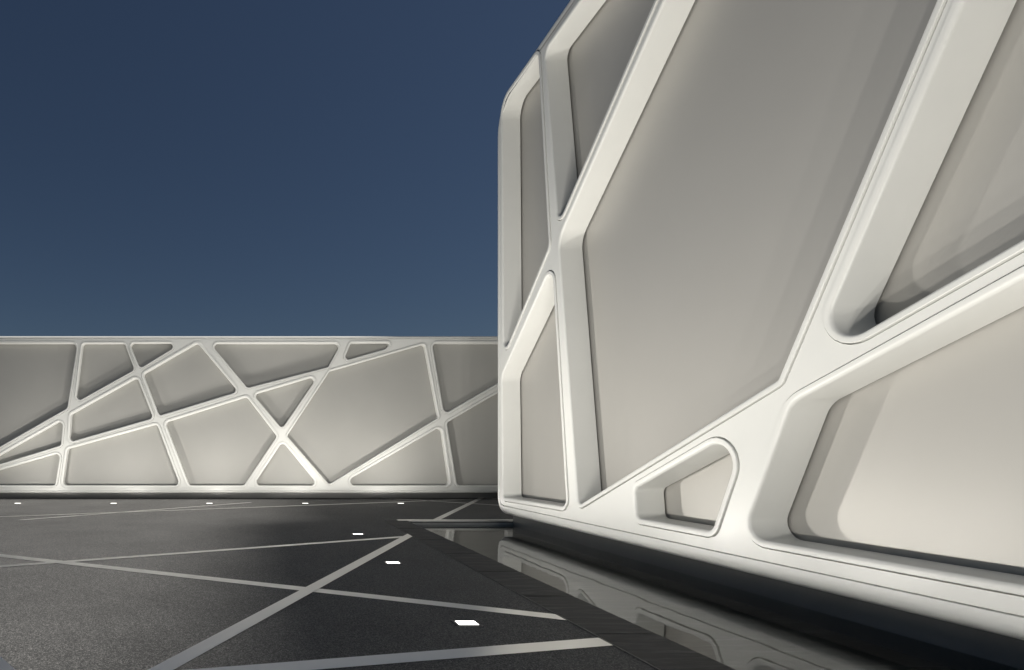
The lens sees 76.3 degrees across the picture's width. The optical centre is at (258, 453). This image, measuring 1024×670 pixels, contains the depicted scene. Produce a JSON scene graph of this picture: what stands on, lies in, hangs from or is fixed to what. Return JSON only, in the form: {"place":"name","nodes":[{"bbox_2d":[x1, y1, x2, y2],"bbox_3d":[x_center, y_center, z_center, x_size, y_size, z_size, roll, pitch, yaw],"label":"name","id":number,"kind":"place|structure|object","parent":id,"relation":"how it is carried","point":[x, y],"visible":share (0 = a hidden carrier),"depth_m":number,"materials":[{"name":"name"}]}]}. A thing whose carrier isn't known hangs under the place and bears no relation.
{"place":"outdoors","nodes":[
{"label":"outdoors","id":0,"kind":"place"},
{"bbox_2d":[0,0,569,335],"label":"sky","id":1,"kind":"structure","parent":0,"point":[168,167],"materials":[{"name":"blue"}]},
{"bbox_2d":[0,498,657,669],"bbox_3d":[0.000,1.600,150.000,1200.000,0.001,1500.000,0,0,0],"label":"ground","id":2,"kind":"structure","parent":0,"point":[55,616],"depth_m":6.80,"materials":[{"name":"black asphalt"}]},
{"bbox_2d":[0,656,14,669],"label":"paving strip","id":3,"kind":"object","parent":2,"relation":"on","point":[4,665],"depth_m":4.42,"materials":[{"name":"silver concrete"}]},
{"bbox_2d":[22,502,251,519],"bbox_3d":[-2.997,1.596,16.551,7.448,0.001,0.130,0,0,-43],"label":"paving strip","id":4,"kind":"object","parent":2,"relation":"on","point":[133,511],"visible":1,"depth_m":16.23,"materials":[{"name":"silver concrete"}]},
{"bbox_2d":[0,536,401,566],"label":"paving strip","id":5,"kind":"object","parent":2,"relation":"on","point":[190,552],"visible":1,"depth_m":9.43,"materials":[{"name":"silver concrete"}]},
{"bbox_2d":[0,498,493,516],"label":"paving strip","id":6,"kind":"object","parent":2,"relation":"on","point":[226,508],"visible":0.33,"depth_m":16.94,"materials":[{"name":"silver concrete"}]},
{"bbox_2d":[0,336,497,497],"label":"boundary wall","id":7,"kind":"structure","parent":2,"relation":"on","point":[248,416],"depth_m":20.82,"materials":[{"name":"white paint"}]},
{"bbox_2d":[148,534,411,669],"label":"paving strip","id":8,"kind":"object","parent":2,"relation":"on","point":[187,655],"visible":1,"depth_m":5.73,"materials":[{"name":"silver stone"}]},
{"bbox_2d":[0,554,565,619],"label":"paving strip","id":9,"kind":"object","parent":2,"relation":"on","point":[472,607],"visible":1,"depth_m":6.83,"materials":[{"name":"grey concrete"}]},
{"bbox_2d":[383,561,402,563],"bbox_3d":[1.955,1.611,8.556,0.250,0.038,0.198,0,0,0],"label":"floor light","id":10,"kind":"object","parent":2,"relation":"on","point":[392,562],"visible":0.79,"depth_m":8.56,"materials":[{"name":"white metal"}]},
{"bbox_2d":[189,638,611,669],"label":"paving strip","id":11,"kind":"object","parent":2,"relation":"on","point":[429,655],"visible":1,"depth_m":4.61,"materials":[{"name":"silver stone"}]},
{"bbox_2d":[390,498,490,504],"bbox_3d":[6.917,1.596,18.500,0.130,0.001,7.242,0,0,-45],"label":"paving strip","id":12,"kind":"object","parent":2,"relation":"on","point":[439,501],"visible":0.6,"depth_m":19.42,"materials":[{"name":"silver metal"}]},
{"bbox_2d":[397,519,512,521],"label":"pool kerb","id":13,"kind":"structure","parent":2,"relation":"on","point":[460,520],"depth_m":13.90,"materials":[{"name":"silver stone"}]},
{"bbox_2d":[435,498,482,518],"bbox_3d":[6.109,1.594,17.545,0.170,0.001,7.965,0,0,28],"label":"paving strip","id":14,"kind":"object","parent":2,"relation":"on","point":[456,509],"visible":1,"depth_m":16.64,"materials":[{"name":"silver concrete"}]},
{"bbox_2d":[450,620,483,626],"bbox_3d":[1.955,1.611,5.517,0.250,0.038,0.198,0,0,0],"label":"floor light","id":15,"kind":"object","parent":2,"relation":"on","point":[466,623],"visible":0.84,"depth_m":5.49,"materials":[{"name":"white metal"}]},
{"bbox_2d":[383,520,660,669],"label":"paving edging","id":16,"kind":"object","parent":2,"relation":"on","point":[546,608],"visible":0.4,"depth_m":5.86,"materials":[{"name":"black metal"}]},
{"bbox_2d":[384,520,734,669],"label":"pool coping","id":17,"kind":"object","parent":2,"relation":"on","point":[656,650],"visible":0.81,"depth_m":5.84,"materials":[{"name":"stone"}]},
{"bbox_2d":[411,522,955,669],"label":"pool basin","id":18,"kind":"object","parent":2,"relation":"in","point":[735,635],"visible":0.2,"depth_m":6.73,"materials":[{"name":"stone"}]},
{"bbox_2d":[413,523,512,530],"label":"pool wall","id":19,"kind":"structure","parent":18,"relation":"on","point":[468,526],"depth_m":13.92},
{"bbox_2d":[498,0,1023,669],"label":"pavilion","id":20,"kind":"structure","parent":2,"relation":"on","point":[760,304],"depth_m":6.80,"materials":[{"name":"white paint"}]}
]}

